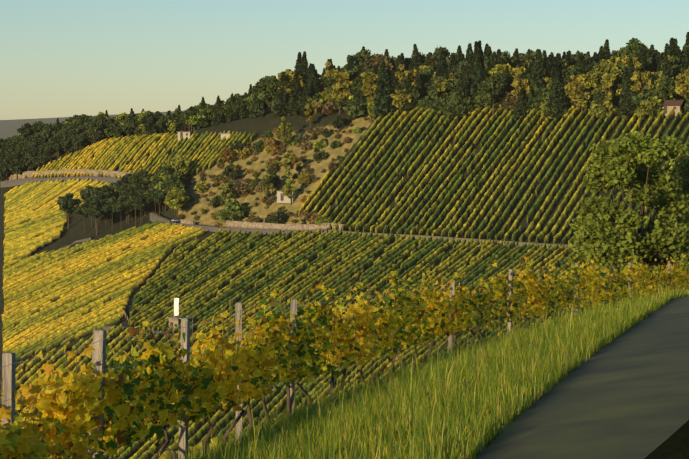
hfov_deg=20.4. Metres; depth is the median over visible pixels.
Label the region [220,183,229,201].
scrub birch
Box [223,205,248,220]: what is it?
scrub
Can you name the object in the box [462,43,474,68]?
spruce
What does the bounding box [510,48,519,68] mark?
spruce
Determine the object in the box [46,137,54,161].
tree
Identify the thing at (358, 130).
scrub
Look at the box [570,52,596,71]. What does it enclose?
deciduous tree
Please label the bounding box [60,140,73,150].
tree
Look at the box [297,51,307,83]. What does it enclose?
spruce
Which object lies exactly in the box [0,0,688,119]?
sky
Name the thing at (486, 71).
edge tree
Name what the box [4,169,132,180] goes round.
wall
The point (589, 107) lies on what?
spruce
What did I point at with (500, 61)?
spruce
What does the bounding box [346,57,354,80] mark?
spruce
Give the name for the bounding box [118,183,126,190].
grove pine
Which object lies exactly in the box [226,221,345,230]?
road wall
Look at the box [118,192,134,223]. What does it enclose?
grove pine
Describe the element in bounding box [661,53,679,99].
spruce
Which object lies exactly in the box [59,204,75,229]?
grove pine
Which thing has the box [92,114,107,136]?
tree
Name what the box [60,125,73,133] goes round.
tree
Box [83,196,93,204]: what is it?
grove pine
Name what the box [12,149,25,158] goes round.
tree
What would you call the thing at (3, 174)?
tree
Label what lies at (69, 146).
tree
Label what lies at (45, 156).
tree
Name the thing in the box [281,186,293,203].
scrub tree
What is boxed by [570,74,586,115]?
tree
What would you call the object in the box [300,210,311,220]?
scrub
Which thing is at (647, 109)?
shrub
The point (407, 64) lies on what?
spruce
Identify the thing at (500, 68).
birch
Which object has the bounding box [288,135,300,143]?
scrub
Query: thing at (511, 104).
shrub
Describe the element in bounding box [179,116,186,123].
pine
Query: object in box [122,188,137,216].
grove pine
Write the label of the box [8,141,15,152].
tree
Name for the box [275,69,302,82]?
edge tree
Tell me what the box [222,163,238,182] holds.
scrub tree
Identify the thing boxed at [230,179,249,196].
scrub
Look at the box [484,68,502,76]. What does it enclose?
edge tree
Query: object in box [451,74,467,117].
spruce
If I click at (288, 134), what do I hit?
scrub birch
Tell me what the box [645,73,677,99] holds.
tree
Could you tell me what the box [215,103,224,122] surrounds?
edge tree
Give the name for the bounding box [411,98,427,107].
shrub
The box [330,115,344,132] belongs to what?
scrub tree
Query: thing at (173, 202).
hedge tree
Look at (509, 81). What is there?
spruce
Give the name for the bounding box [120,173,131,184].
grove pine
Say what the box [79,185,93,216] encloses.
grove pine
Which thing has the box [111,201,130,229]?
grove pine
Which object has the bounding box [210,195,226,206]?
scrub
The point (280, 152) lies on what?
scrub
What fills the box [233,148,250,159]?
scrub
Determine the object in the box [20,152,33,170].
tree
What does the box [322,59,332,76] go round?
spruce
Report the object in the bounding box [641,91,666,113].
shrub
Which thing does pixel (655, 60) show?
spruce
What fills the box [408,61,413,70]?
spruce
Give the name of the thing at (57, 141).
tree
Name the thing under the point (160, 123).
pine
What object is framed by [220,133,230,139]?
hut crest
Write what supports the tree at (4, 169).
on the ground at (624, 395)
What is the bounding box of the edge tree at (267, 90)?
[257,75,278,114]
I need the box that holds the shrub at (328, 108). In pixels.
[315,101,338,115]
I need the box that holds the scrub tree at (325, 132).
[321,128,329,138]
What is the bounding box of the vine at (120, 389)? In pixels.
[0,254,688,458]
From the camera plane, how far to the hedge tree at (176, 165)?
548.13 m
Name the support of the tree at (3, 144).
on the ground at (624, 395)
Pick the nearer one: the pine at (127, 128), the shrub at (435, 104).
the shrub at (435, 104)
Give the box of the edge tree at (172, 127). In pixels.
[166,120,179,131]
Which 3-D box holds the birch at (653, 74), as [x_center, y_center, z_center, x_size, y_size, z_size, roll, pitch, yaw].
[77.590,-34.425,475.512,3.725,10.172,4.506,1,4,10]
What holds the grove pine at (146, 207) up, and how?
on the ground at (624, 395)
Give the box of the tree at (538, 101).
[531,87,548,111]
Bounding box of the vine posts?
[2,262,670,458]
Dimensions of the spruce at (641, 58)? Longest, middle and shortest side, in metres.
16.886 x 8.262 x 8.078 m
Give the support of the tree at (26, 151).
on the ground at (624, 395)
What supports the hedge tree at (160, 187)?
on the ground at (624, 395)
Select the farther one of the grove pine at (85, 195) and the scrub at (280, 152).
the grove pine at (85, 195)
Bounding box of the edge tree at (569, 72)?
[561,65,585,100]
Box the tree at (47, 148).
[41,144,55,161]
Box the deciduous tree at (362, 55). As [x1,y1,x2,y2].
[346,49,373,71]
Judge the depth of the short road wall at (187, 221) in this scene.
526.15 m
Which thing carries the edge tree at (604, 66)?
on the ground at (624, 395)
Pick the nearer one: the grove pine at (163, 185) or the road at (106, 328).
the road at (106, 328)
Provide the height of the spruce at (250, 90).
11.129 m
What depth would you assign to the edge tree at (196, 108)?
577.35 m
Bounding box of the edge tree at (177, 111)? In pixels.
[170,108,184,124]
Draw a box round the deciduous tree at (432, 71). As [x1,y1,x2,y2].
[423,67,436,74]
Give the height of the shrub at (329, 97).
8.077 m
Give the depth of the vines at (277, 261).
463.90 m
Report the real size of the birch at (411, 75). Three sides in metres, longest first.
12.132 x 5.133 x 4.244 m
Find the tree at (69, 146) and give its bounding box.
[62,141,73,154]
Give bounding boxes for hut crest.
[178,132,193,140]
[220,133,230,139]
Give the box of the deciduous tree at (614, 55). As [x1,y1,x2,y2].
[606,47,629,62]
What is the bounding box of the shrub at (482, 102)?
[472,95,494,109]
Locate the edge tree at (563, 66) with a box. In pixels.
[559,63,573,73]
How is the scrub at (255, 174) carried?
on the ground at (624, 395)
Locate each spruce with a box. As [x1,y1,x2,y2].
[52,118,63,151]
[161,111,174,133]
[196,97,210,128]
[211,95,223,125]
[225,93,237,121]
[238,92,250,118]
[247,84,252,96]
[249,89,267,118]
[270,72,290,116]
[287,70,302,115]
[294,52,301,72]
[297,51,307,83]
[299,83,312,116]
[305,63,311,83]
[306,64,321,97]
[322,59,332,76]
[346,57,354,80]
[365,66,377,109]
[371,62,396,116]
[383,49,388,57]
[386,70,400,112]
[396,53,406,75]
[400,78,415,113]
[405,58,409,69]
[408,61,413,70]
[411,44,422,72]
[415,71,423,101]
[435,65,441,77]
[437,50,447,73]
[443,71,448,79]
[447,53,456,78]
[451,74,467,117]
[457,45,462,61]
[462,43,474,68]
[465,62,476,95]
[467,54,483,100]
[473,41,484,69]
[478,40,483,61]
[483,43,488,59]
[486,46,491,56]
[490,51,497,68]
[496,49,504,64]
[500,65,512,107]
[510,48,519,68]
[512,87,527,119]
[525,50,547,111]
[542,50,547,63]
[542,67,569,121]
[543,58,548,83]
[546,63,550,77]
[547,54,553,77]
[551,53,562,77]
[564,51,571,64]
[574,70,590,110]
[576,53,582,68]
[593,54,599,62]
[597,49,606,64]
[602,39,610,57]
[617,58,634,106]
[617,66,637,118]
[627,47,647,112]
[650,50,659,72]
[656,63,661,71]
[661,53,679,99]
[664,43,668,53]
[667,37,675,55]
[669,46,674,55]
[673,46,681,59]
[677,65,687,101]
[680,32,688,67]
[684,93,688,112]
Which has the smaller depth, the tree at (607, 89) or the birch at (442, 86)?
the tree at (607, 89)
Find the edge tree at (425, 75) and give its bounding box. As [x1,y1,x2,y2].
[419,70,431,97]
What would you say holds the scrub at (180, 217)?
on the ground at (624, 395)
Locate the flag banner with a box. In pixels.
[174,298,178,315]
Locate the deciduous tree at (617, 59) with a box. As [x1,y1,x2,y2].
[607,57,622,62]
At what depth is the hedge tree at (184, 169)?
547.99 m
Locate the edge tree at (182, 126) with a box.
[176,121,184,131]
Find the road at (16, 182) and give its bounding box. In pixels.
[0,176,150,187]
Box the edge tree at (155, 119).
[142,112,158,132]
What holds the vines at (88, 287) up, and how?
on the ground at (624, 395)
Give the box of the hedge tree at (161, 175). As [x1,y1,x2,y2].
[150,172,166,206]
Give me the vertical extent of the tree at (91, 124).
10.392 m
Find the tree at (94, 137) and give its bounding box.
[90,128,103,142]
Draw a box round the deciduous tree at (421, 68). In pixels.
[418,65,433,73]
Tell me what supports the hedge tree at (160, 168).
on the ground at (624, 395)
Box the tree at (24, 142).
[19,137,28,145]
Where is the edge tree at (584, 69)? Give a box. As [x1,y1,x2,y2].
[579,67,587,73]
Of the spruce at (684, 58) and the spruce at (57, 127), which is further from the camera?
the spruce at (57, 127)
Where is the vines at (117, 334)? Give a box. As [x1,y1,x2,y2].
[0,324,334,458]
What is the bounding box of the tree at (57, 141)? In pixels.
[48,139,60,158]
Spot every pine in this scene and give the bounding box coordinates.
[57,192,81,227]
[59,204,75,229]
[74,203,87,232]
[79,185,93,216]
[82,188,93,197]
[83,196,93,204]
[85,204,104,234]
[87,195,106,207]
[88,210,103,232]
[90,187,99,195]
[96,185,114,194]
[97,190,109,197]
[103,199,118,231]
[109,180,121,195]
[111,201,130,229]
[113,124,123,132]
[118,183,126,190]
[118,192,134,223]
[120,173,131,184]
[122,125,133,132]
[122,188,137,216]
[123,196,138,224]
[124,184,141,217]
[127,172,148,183]
[127,181,143,188]
[129,197,149,224]
[131,121,140,134]
[132,169,148,183]
[136,185,148,215]
[137,205,150,221]
[140,113,154,123]
[140,173,154,183]
[143,188,155,212]
[146,192,163,213]
[150,189,164,214]
[151,178,162,211]
[153,167,176,177]
[155,119,165,128]
[161,182,174,208]
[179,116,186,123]
[181,109,189,131]
[184,106,198,130]
[201,108,211,127]
[234,99,245,119]
[449,61,464,73]
[453,69,462,78]
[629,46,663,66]
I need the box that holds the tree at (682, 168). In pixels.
[665,153,688,253]
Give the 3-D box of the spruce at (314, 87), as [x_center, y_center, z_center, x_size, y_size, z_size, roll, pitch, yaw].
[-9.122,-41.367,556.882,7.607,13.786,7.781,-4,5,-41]
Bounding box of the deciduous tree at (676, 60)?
[669,55,688,67]
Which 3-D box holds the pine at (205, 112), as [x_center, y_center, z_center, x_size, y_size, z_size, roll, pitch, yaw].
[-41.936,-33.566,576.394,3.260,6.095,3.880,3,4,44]
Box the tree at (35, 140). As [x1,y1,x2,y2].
[31,135,45,144]
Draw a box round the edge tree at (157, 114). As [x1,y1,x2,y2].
[154,111,164,133]
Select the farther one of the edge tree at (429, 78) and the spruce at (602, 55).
the edge tree at (429, 78)
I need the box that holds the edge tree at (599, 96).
[592,90,608,112]
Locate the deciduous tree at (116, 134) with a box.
[110,128,123,137]
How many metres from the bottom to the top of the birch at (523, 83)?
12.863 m
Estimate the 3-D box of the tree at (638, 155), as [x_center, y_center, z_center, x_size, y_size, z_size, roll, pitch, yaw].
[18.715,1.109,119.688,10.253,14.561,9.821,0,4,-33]
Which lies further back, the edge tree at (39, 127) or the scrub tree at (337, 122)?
the edge tree at (39, 127)
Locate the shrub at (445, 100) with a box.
[436,95,453,110]
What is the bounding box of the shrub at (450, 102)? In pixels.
[445,100,459,113]
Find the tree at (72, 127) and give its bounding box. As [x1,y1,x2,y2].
[67,125,77,133]
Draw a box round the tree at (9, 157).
[3,151,16,165]
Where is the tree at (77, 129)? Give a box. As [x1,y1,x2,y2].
[75,125,84,133]
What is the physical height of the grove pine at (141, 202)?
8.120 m
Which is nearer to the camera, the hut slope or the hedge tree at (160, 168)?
the hut slope
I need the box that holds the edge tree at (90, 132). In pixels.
[86,128,94,144]
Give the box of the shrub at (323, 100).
[311,94,327,106]
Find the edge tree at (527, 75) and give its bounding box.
[524,73,532,79]
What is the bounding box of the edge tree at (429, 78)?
[422,72,435,89]
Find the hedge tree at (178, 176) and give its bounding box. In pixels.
[174,172,185,188]
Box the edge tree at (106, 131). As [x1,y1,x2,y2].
[104,120,113,138]
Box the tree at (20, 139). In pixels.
[12,134,25,140]
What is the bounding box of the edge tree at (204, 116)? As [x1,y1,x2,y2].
[197,105,211,119]
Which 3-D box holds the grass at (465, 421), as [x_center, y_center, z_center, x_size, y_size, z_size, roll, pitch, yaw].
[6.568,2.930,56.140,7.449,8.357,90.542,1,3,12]
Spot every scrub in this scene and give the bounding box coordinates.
[176,215,184,220]
[187,195,194,202]
[194,181,208,192]
[200,208,208,214]
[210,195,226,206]
[216,198,245,220]
[223,180,242,197]
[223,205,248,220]
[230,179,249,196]
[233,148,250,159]
[247,215,261,222]
[250,177,259,184]
[251,201,258,206]
[252,139,265,148]
[252,170,259,177]
[255,147,261,152]
[255,186,261,191]
[264,131,272,138]
[264,137,279,147]
[264,145,271,153]
[264,210,286,223]
[266,160,279,169]
[266,163,278,174]
[268,195,275,202]
[270,144,280,152]
[274,125,287,137]
[277,148,284,154]
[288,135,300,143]
[292,156,298,162]
[297,171,312,183]
[300,140,312,150]
[300,195,307,201]
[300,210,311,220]
[305,167,312,173]
[309,135,317,139]
[310,213,327,223]
[311,130,319,135]
[312,140,326,149]
[312,150,327,160]
[314,215,332,226]
[328,161,336,168]
[330,140,340,148]
[334,133,341,138]
[343,136,351,142]
[352,127,362,133]
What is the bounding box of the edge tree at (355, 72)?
[345,66,360,91]
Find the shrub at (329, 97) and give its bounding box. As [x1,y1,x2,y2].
[325,85,338,108]
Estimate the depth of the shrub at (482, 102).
511.42 m
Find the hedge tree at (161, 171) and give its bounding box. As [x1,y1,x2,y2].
[154,170,172,182]
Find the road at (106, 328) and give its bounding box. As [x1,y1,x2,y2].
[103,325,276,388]
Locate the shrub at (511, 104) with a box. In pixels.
[506,90,530,112]
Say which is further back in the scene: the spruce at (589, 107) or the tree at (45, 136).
the tree at (45, 136)
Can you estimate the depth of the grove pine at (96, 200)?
547.99 m
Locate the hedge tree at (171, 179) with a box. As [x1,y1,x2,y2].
[163,174,185,210]
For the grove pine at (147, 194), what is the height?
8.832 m
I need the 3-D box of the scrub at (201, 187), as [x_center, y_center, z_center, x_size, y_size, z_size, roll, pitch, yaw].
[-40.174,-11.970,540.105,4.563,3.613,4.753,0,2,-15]
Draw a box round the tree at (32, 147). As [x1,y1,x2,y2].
[27,145,37,169]
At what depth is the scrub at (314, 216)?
500.16 m
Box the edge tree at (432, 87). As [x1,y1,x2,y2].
[425,76,452,98]
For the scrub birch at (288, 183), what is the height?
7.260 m
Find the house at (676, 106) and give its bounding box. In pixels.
[659,100,685,115]
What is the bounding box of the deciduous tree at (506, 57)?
[484,50,518,75]
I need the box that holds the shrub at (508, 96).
[499,92,513,109]
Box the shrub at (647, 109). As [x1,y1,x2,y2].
[634,95,662,119]
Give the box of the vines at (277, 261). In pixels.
[128,228,686,401]
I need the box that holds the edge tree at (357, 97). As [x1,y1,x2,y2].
[350,84,366,103]
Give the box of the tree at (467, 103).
[442,91,475,117]
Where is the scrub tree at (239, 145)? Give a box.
[230,140,244,158]
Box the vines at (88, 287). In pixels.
[1,220,205,361]
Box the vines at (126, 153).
[23,131,256,177]
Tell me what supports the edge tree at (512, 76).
on the ground at (624, 395)
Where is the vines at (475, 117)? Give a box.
[298,105,688,250]
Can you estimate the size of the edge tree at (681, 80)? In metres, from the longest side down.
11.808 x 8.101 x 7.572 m
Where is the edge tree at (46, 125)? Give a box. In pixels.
[42,123,54,130]
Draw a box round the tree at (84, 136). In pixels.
[78,131,91,141]
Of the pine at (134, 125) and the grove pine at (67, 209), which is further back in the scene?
the pine at (134, 125)
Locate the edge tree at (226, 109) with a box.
[222,100,234,121]
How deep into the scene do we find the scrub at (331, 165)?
519.57 m
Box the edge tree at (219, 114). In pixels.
[211,107,224,116]
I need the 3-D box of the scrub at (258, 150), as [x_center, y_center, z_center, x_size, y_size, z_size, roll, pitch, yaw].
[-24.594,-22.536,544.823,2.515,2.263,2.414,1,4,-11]
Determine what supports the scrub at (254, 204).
on the ground at (624, 395)
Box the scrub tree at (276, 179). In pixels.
[265,171,281,193]
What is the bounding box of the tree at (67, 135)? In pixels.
[62,131,72,151]
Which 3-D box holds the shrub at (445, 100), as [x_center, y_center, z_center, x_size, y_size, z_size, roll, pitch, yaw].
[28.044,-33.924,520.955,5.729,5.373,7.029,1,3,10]
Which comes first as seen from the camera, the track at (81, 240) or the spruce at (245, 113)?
the track at (81, 240)
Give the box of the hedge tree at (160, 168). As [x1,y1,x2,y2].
[158,165,175,171]
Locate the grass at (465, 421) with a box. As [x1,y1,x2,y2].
[102,281,688,458]
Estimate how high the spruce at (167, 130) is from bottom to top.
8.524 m
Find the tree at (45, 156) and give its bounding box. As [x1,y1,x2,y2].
[38,153,49,165]
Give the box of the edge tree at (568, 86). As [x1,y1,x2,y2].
[564,82,576,104]
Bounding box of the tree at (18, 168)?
[8,158,25,178]
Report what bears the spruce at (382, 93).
on the ground at (624, 395)
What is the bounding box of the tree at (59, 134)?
[56,126,66,151]
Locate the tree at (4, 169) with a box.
[0,162,14,173]
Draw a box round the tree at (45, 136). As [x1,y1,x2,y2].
[38,128,55,144]
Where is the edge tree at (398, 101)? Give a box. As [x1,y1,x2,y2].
[390,89,411,107]
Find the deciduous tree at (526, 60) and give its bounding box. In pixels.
[517,50,547,74]
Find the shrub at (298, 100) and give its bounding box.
[293,88,312,108]
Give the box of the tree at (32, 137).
[29,133,38,145]
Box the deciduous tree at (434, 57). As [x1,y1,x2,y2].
[423,46,459,69]
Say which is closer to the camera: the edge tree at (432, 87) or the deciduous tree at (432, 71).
the edge tree at (432, 87)
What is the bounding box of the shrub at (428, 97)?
[421,95,438,108]
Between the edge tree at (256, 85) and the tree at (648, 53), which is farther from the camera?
the edge tree at (256, 85)
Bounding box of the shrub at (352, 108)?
[342,100,370,117]
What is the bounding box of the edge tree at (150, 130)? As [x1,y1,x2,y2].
[143,122,156,135]
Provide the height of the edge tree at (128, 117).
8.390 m
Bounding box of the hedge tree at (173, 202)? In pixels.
[164,187,189,214]
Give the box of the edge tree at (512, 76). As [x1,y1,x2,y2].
[510,71,515,89]
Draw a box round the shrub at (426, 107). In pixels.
[424,104,437,111]
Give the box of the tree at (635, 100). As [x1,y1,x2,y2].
[623,83,653,108]
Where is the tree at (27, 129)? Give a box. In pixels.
[17,123,38,134]
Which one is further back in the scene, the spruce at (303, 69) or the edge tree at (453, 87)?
the spruce at (303, 69)
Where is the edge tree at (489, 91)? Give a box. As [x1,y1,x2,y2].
[477,73,507,115]
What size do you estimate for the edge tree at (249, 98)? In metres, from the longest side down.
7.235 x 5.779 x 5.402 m
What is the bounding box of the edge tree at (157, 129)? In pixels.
[155,117,161,133]
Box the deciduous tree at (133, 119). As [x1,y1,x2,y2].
[127,116,140,135]
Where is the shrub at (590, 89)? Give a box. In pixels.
[584,82,600,106]
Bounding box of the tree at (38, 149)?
[27,145,43,153]
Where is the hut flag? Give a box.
[167,316,193,328]
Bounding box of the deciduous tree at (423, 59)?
[407,52,431,70]
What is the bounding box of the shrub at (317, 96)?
[311,93,321,111]
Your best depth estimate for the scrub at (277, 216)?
508.56 m
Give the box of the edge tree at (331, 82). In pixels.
[327,69,351,91]
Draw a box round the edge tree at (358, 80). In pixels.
[351,69,375,100]
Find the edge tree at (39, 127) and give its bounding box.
[32,122,44,133]
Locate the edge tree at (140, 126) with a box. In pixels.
[138,113,145,131]
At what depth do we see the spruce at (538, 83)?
499.05 m
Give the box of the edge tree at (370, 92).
[360,80,376,96]
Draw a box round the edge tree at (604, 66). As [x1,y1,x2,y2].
[589,59,622,99]
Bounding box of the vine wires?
[1,265,687,453]
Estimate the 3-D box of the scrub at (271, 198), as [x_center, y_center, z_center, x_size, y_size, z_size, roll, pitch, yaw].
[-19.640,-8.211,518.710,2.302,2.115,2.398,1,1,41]
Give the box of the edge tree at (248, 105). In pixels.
[245,100,251,109]
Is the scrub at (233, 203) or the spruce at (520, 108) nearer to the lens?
the spruce at (520, 108)
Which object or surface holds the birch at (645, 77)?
on the ground at (624, 395)
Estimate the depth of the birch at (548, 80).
492.70 m
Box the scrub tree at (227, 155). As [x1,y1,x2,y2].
[220,147,236,165]
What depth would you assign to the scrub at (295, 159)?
529.87 m
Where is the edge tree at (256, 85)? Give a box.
[252,76,271,107]
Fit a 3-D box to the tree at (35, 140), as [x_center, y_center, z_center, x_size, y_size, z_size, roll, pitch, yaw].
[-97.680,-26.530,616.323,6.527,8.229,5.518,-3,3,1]
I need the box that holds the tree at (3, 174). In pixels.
[0,159,13,180]
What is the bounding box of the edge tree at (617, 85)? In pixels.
[613,76,622,100]
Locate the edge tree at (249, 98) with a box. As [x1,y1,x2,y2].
[244,94,252,103]
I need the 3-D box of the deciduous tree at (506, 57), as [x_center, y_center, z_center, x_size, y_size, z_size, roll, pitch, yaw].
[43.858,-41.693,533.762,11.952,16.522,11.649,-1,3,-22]
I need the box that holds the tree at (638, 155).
[564,131,688,307]
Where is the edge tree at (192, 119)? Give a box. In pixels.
[184,113,196,125]
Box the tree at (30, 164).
[25,156,37,170]
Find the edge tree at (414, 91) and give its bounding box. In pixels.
[394,77,421,99]
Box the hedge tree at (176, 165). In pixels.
[164,154,189,174]
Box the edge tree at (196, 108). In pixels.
[195,103,212,127]
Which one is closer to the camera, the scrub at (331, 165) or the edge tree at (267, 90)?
the scrub at (331, 165)
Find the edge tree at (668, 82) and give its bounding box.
[654,75,676,99]
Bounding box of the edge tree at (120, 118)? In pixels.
[114,112,126,137]
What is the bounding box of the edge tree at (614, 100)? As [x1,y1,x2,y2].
[597,68,623,102]
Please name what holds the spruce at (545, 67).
on the ground at (624, 395)
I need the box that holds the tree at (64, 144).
[59,141,72,149]
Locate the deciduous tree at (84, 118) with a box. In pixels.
[76,114,91,127]
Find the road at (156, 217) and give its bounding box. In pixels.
[150,213,328,233]
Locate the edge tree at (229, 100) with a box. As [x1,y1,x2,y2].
[227,93,239,120]
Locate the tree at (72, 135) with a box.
[68,131,78,152]
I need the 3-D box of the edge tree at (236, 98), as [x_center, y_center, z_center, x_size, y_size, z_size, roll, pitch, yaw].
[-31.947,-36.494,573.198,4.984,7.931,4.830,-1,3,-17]
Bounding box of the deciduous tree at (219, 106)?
[211,100,224,113]
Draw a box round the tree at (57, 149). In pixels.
[51,142,62,159]
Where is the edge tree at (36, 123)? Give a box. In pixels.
[32,120,42,134]
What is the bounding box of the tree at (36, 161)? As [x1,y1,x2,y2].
[31,153,43,167]
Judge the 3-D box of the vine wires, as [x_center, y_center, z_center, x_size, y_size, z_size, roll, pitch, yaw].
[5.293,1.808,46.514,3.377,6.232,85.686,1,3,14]
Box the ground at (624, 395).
[0,110,688,458]
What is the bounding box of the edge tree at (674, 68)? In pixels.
[671,64,683,72]
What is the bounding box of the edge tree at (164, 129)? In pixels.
[159,115,172,131]
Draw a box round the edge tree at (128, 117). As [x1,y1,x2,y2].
[124,113,132,125]
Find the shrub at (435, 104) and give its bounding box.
[428,97,442,112]
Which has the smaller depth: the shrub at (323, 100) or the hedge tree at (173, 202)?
the hedge tree at (173, 202)
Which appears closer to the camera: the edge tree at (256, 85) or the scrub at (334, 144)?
the scrub at (334, 144)
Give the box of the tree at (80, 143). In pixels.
[72,135,86,149]
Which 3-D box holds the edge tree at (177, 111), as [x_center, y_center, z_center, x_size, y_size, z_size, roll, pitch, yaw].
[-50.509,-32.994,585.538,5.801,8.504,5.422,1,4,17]
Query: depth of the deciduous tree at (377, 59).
561.37 m
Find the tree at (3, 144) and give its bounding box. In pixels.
[0,139,8,148]
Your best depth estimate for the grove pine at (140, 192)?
544.51 m
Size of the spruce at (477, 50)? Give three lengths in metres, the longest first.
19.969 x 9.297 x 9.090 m
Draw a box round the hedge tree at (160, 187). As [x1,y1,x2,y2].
[154,177,170,210]
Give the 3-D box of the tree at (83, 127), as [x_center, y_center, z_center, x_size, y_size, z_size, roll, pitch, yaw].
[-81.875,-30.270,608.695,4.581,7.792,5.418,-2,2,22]
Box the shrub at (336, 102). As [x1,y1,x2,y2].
[334,91,357,111]
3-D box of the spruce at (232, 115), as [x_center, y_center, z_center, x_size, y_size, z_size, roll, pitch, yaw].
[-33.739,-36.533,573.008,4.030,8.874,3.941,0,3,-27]
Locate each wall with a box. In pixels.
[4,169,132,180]
[180,219,194,224]
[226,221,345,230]
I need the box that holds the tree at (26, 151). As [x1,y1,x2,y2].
[24,143,36,156]
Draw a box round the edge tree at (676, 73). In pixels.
[673,69,680,78]
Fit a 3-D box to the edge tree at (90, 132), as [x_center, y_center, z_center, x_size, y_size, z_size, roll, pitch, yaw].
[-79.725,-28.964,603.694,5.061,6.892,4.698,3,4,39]
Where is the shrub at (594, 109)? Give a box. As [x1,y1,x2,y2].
[588,100,614,116]
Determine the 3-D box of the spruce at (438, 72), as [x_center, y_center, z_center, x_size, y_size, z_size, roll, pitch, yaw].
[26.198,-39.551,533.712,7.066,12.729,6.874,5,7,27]
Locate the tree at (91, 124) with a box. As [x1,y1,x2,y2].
[85,117,103,128]
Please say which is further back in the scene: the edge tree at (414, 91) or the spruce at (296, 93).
the spruce at (296, 93)
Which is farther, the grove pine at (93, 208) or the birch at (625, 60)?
the grove pine at (93, 208)
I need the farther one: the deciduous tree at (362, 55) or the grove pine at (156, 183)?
the deciduous tree at (362, 55)
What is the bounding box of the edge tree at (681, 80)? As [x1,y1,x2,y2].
[674,69,688,98]
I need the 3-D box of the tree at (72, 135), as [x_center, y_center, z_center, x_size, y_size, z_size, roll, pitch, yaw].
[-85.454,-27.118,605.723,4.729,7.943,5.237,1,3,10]
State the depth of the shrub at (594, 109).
479.10 m
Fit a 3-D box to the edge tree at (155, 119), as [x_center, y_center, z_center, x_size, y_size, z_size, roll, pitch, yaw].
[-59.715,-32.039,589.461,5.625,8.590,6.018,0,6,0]
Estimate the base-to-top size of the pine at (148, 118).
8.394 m
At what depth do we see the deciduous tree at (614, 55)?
515.58 m
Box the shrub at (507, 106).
[504,95,527,111]
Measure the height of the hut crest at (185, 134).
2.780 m
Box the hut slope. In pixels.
[277,190,296,202]
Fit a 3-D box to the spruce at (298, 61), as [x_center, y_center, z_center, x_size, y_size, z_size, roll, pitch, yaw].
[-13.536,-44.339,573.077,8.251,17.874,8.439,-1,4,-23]
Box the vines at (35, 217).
[3,178,120,262]
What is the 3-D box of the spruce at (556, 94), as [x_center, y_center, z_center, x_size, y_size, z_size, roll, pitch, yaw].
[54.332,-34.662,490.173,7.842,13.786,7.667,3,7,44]
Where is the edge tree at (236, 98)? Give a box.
[231,95,243,119]
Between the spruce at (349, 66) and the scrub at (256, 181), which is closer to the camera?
the scrub at (256, 181)
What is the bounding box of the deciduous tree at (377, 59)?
[360,53,395,74]
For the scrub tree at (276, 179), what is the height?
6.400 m
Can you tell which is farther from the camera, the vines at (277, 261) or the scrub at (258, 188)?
the scrub at (258, 188)
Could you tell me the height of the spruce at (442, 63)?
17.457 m
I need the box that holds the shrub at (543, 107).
[539,95,568,118]
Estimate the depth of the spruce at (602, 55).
513.92 m
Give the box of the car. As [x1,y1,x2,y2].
[170,219,179,222]
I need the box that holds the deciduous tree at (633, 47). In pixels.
[616,38,652,69]
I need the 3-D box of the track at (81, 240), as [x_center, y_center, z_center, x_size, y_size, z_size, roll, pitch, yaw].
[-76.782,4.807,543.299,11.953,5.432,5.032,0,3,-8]
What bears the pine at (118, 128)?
on the ground at (624, 395)
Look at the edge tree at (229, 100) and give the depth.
575.67 m
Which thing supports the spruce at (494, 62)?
on the ground at (624, 395)
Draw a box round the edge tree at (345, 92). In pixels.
[331,81,351,100]
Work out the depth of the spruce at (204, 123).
576.44 m
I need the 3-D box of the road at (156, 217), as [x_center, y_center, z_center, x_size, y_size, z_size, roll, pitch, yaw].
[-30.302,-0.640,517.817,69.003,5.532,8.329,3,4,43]
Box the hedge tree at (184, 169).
[167,156,189,177]
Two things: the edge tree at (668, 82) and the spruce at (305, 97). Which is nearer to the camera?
the edge tree at (668, 82)
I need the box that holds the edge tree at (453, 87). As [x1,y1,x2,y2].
[448,79,457,93]
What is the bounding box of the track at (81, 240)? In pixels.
[55,237,91,250]
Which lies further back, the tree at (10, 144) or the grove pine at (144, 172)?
the tree at (10, 144)
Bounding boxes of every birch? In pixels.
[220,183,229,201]
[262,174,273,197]
[279,116,292,150]
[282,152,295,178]
[285,179,296,204]
[304,97,317,127]
[324,61,337,84]
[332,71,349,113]
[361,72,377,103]
[367,100,375,123]
[394,64,403,84]
[404,69,416,85]
[434,79,447,100]
[447,73,455,83]
[494,64,510,75]
[511,66,526,87]
[511,69,529,115]
[544,77,552,89]
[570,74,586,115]
[572,73,592,110]
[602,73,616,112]
[621,56,637,74]
[630,61,653,100]
[650,71,661,86]
[668,55,681,66]
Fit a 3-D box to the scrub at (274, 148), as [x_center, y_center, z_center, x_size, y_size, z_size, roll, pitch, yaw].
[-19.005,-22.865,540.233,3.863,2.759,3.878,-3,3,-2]
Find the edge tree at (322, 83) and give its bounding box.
[319,75,332,92]
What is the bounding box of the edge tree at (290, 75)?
[276,71,304,98]
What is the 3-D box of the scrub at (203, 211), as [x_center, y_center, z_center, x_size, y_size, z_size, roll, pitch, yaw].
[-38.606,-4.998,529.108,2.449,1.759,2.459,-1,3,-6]
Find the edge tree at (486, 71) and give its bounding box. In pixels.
[483,68,490,80]
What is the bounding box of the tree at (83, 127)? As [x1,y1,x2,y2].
[80,123,88,130]
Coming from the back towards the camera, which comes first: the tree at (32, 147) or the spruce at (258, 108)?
the tree at (32, 147)

